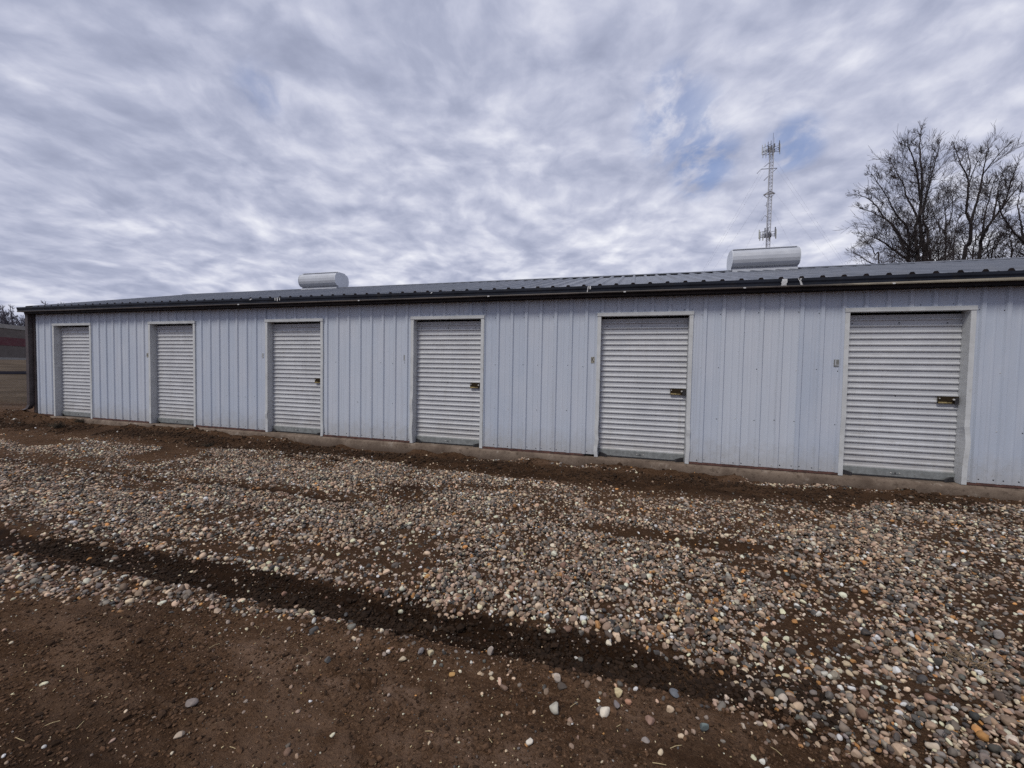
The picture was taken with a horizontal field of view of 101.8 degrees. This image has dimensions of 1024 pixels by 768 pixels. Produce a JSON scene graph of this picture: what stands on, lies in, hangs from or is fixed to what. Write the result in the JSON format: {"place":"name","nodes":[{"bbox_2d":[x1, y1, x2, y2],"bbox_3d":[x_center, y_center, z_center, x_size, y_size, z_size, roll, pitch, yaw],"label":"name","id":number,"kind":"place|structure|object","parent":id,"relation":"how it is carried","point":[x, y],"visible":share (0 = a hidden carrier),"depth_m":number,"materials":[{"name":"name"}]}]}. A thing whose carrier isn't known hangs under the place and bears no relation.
{"place":"outdoors","nodes":[
{"label":"outdoors","id":0,"kind":"place"},
{"bbox_2d":[0,371,25,373],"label":"road","id":1,"kind":"structure","parent":0,"point":[12,372],"depth_m":39.05,"materials":[{"name":"grey asphalt"}]},
{"bbox_2d":[0,360,1023,767],"bbox_3d":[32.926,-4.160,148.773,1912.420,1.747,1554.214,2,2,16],"label":"ground","id":2,"kind":"structure","parent":0,"point":[14,396],"depth_m":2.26,"materials":[{"name":"soil"}]},
{"bbox_2d":[0,306,19,325],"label":"bare tree","id":3,"kind":"object","parent":2,"relation":"on","point":[4,321],"visible":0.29,"depth_m":119.66,"materials":[{"name":"brown plant"}]},
{"bbox_2d":[0,305,24,325],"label":"bare tree","id":4,"kind":"object","parent":2,"relation":"on","point":[10,306],"visible":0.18,"depth_m":129.96,"materials":[{"name":"brown plant"}]},
{"bbox_2d":[0,310,24,325],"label":"bare tree","id":5,"kind":"object","parent":2,"relation":"on","point":[18,323],"visible":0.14,"depth_m":125.00,"materials":[{"name":"brown plant"}]},
{"bbox_2d":[0,324,25,359],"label":"store building","id":6,"kind":"structure","parent":2,"relation":"on","point":[12,343],"depth_m":90.86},
{"bbox_2d":[43,420,69,427],"bbox_3d":[-9.435,0.826,8.641,0.406,0.169,0.369,-1,3,-37],"label":"weed clump","id":7,"kind":"object","parent":2,"relation":"on","point":[60,424],"visible":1,"depth_m":8.63,"materials":[{"name":"plant"}]},
{"bbox_2d":[173,731,184,738],"bbox_3d":[-1.322,1.393,1.653,0.032,0.020,0.030,0,2,-16],"label":"loose stone","id":8,"kind":"object","parent":2,"relation":"on","point":[179,734],"visible":1,"depth_m":1.65,"materials":[{"name":"beige stone"}]},
{"bbox_2d":[185,698,198,706],"bbox_3d":[-1.396,1.387,1.811,0.052,0.025,0.041,2,2,16],"label":"loose stone","id":9,"kind":"object","parent":2,"relation":"on","point":[191,702],"visible":1,"depth_m":1.80,"materials":[{"name":"grey stone"}]},
{"bbox_2d":[398,656,406,661],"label":"loose stone","id":10,"kind":"object","parent":2,"relation":"on","point":[402,658],"visible":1,"depth_m":2.09,"materials":[{"name":"beige stone"}]},
{"bbox_2d":[418,647,423,654],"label":"loose stone","id":11,"kind":"object","parent":2,"relation":"on","point":[420,650],"visible":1,"depth_m":2.12,"materials":[{"name":"grey stone"}]},
{"bbox_2d":[5,593,858,767],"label":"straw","id":12,"kind":"object","parent":2,"relation":"on","point":[334,719],"visible":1,"depth_m":1.79,"materials":[{"name":"beige plant"}]},
{"bbox_2d":[487,646,493,655],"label":"loose stone","id":13,"kind":"object","parent":2,"relation":"on","point":[490,650],"visible":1,"depth_m":2.14,"materials":[{"name":"grey stone"}]},
{"bbox_2d":[0,409,1023,767],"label":"gravel","id":14,"kind":"structure","parent":2,"relation":"on","point":[354,471],"depth_m":3.05,"materials":[{"name":"beige gravel"}]},
{"bbox_2d":[936,642,1008,675],"bbox_3d":[2.322,1.393,2.130,0.229,0.099,0.241,2,2,16],"label":"weed clump","id":15,"kind":"object","parent":14,"relation":"on","point":[967,659],"visible":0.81,"depth_m":2.10,"materials":[{"name":"brown plant"}]},
{"bbox_2d":[16,246,1023,500],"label":"storage building","id":16,"kind":"structure","parent":2,"relation":"on","point":[730,370],"depth_m":6.16,"materials":[{"name":"paint"}]},
{"bbox_2d":[61,327,90,417],"bbox_3d":[-9.827,-0.268,9.404,1.186,2.032,0.088,2,2,16],"label":"door","id":17,"kind":"structure","parent":16,"relation":"in","point":[75,357],"depth_m":9.46,"materials":[{"name":"paint"}]},
{"bbox_2d":[156,325,193,425],"bbox_3d":[-6.901,-0.183,8.554,1.186,2.032,0.088,2,2,16],"label":"door","id":18,"kind":"structure","parent":16,"relation":"in","point":[175,402],"depth_m":8.60,"materials":[{"name":"paint"}]},
{"bbox_2d":[272,324,320,434],"bbox_3d":[-3.975,-0.098,7.704,1.186,2.032,0.088,2,2,16],"label":"door","id":19,"kind":"structure","parent":16,"relation":"in","point":[296,347],"depth_m":7.74,"materials":[{"name":"paint"}]},
{"bbox_2d":[416,321,480,446],"bbox_3d":[-1.050,-0.013,6.855,1.186,2.032,0.088,2,2,16],"label":"door","id":20,"kind":"structure","parent":16,"relation":"in","point":[449,353],"depth_m":6.88,"materials":[{"name":"paint"}]},
{"bbox_2d":[598,318,687,461],"bbox_3d":[1.876,0.072,6.005,1.186,2.032,0.088,2,2,16],"label":"door","id":21,"kind":"structure","parent":16,"relation":"in","point":[644,361],"depth_m":6.03,"materials":[{"name":"paint"}]},
{"bbox_2d":[834,360,838,366],"bbox_3d":[4.107,-0.264,5.261,0.058,0.090,0.007,2,2,16],"label":"unit letter","id":22,"kind":"object","parent":16,"relation":"attached to","point":[836,363],"visible":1,"depth_m":5.26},
{"bbox_2d":[843,314,962,481],"bbox_3d":[4.802,0.157,5.155,1.186,2.032,0.088,2,2,16],"label":"door","id":23,"kind":"structure","parent":16,"relation":"in","point":[903,399],"depth_m":5.17,"materials":[{"name":"paint"}]},
{"bbox_2d":[526,738,532,745],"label":"loose stone","id":24,"kind":"object","parent":2,"relation":"on","point":[529,741],"visible":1,"depth_m":1.63,"materials":[{"name":"white stone"}]},
{"bbox_2d":[549,701,558,714],"bbox_3d":[0.182,1.396,1.793,0.042,0.040,0.049,2,2,16],"label":"loose stone","id":25,"kind":"object","parent":2,"relation":"on","point":[553,707],"visible":1,"depth_m":1.78,"materials":[{"name":"white stone"}]},
{"bbox_2d":[554,673,560,682],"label":"loose stone","id":26,"kind":"object","parent":2,"relation":"on","point":[557,677],"visible":1,"depth_m":1.94,"materials":[{"name":"beige stone"}]},
{"bbox_2d":[600,707,609,717],"bbox_3d":[0.396,1.399,1.774,0.043,0.039,0.047,2,2,16],"label":"loose stone","id":27,"kind":"object","parent":2,"relation":"on","point":[604,711],"visible":1,"depth_m":1.76,"materials":[{"name":"white stone"}]},
{"bbox_2d":[614,700,619,708],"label":"loose stone","id":28,"kind":"object","parent":2,"relation":"on","point":[616,704],"visible":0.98,"depth_m":1.81,"materials":[{"name":"grey stone"}]},
{"bbox_2d":[614,687,622,697],"bbox_3d":[0.479,1.388,1.872,0.037,0.035,0.037,2,2,16],"label":"loose stone","id":29,"kind":"object","parent":2,"relation":"on","point":[618,692],"visible":1,"depth_m":1.86,"materials":[{"name":"beige stone"}]},
{"bbox_2d":[625,699,631,705],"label":"loose stone","id":30,"kind":"object","parent":2,"relation":"on","point":[628,701],"visible":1,"depth_m":1.82,"materials":[{"name":"stone"}]},
{"bbox_2d":[645,715,654,725],"bbox_3d":[0.580,1.412,1.746,0.039,0.031,0.033,2,2,16],"label":"loose stone","id":31,"kind":"object","parent":2,"relation":"on","point":[650,720],"visible":1,"depth_m":1.74,"materials":[{"name":"pink stone"}]},
{"bbox_2d":[669,688,678,697],"bbox_3d":[0.740,1.407,1.896,0.043,0.020,0.057,2,2,16],"label":"loose stone","id":32,"kind":"object","parent":2,"relation":"on","point":[673,692],"visible":1,"depth_m":1.89,"materials":[{"name":"grey stone"}]},
{"bbox_2d":[700,723,708,731],"bbox_3d":[0.790,1.405,1.705,0.034,0.041,0.027,2,2,16],"label":"loose stone","id":33,"kind":"object","parent":2,"relation":"on","point":[704,727],"visible":1,"depth_m":1.70,"materials":[{"name":"grey stone"}]},
{"bbox_2d":[703,133,841,269],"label":"radio tower","id":34,"kind":"structure","parent":2,"relation":"on","point":[766,234],"depth_m":92.44,"materials":[{"name":"metal"}]},
{"bbox_2d":[844,223,936,263],"bbox_3d":[25.583,-5.313,28.753,4.893,12.387,5.259,2,2,16],"label":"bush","id":35,"kind":"object","parent":2,"relation":"on","point":[878,252],"visible":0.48,"depth_m":29.12,"materials":[{"name":"brown plant"}]},
{"bbox_2d":[833,117,985,263],"bbox_3d":[27.775,-8.953,29.036,8.946,19.737,6.607,1,2,-5],"label":"bare tree","id":36,"kind":"object","parent":2,"relation":"on","point":[916,236],"visible":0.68,"depth_m":28.80,"materials":[{"name":"brown plant"}]},
{"bbox_2d":[894,169,966,260],"bbox_3d":[34.148,-8.056,33.615,6.290,17.814,5.593,2,2,16],"label":"bare tree","id":37,"kind":"object","parent":2,"relation":"on","point":[946,192],"visible":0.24,"depth_m":32.97,"materials":[{"name":"brown plant"}]},
{"bbox_2d":[928,221,961,260],"bbox_3d":[33.654,-6.100,32.945,5.080,13.936,4.036,-1,3,-39],"label":"bare tree","id":38,"kind":"object","parent":2,"relation":"on","point":[942,242],"visible":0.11,"depth_m":32.37,"materials":[{"name":"brown plant"}]},
{"bbox_2d":[921,204,977,259],"bbox_3d":[33.313,-6.625,31.947,4.359,15.047,4.832,0,2,-30],"label":"bare tree","id":39,"kind":"object","parent":2,"relation":"on","point":[959,215],"visible":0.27,"depth_m":31.55,"materials":[{"name":"brown plant"}]},
{"bbox_2d":[930,208,1001,257],"bbox_3d":[35.878,-6.675,33.352,5.363,15.134,4.509,0,2,-24],"label":"bare tree","id":40,"kind":"object","parent":2,"relation":"on","point":[972,250],"visible":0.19,"depth_m":32.91,"materials":[{"name":"brown plant"}]},
{"bbox_2d":[937,121,1023,259],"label":"bare tree","id":41,"kind":"object","parent":2,"relation":"on","point":[980,149],"visible":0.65,"depth_m":30.25,"materials":[{"name":"brown plant"}]},
{"bbox_2d":[941,151,1023,259],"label":"bare tree","id":42,"kind":"object","parent":2,"relation":"on","point":[987,228],"visible":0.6,"depth_m":28.93,"materials":[{"name":"brown plant"}]},
{"bbox_2d":[950,203,1023,258],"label":"bare tree","id":43,"kind":"object","parent":2,"relation":"on","point":[994,237],"visible":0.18,"depth_m":30.61,"materials":[{"name":"brown plant"}]},
{"bbox_2d":[968,180,1023,257],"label":"bare tree","id":44,"kind":"object","parent":2,"relation":"on","point":[1013,232],"visible":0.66,"depth_m":26.92,"materials":[{"name":"brown plant"}]},
{"bbox_2d":[990,216,1023,258],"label":"bare tree","id":45,"kind":"object","parent":2,"relation":"on","point":[1004,256],"visible":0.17,"depth_m":29.95,"materials":[{"name":"brown plant"}]},
{"bbox_2d":[0,0,1023,324],"label":"sky","id":46,"kind":"structure","parent":0,"point":[149,148],"materials":[{"name":"grey"}]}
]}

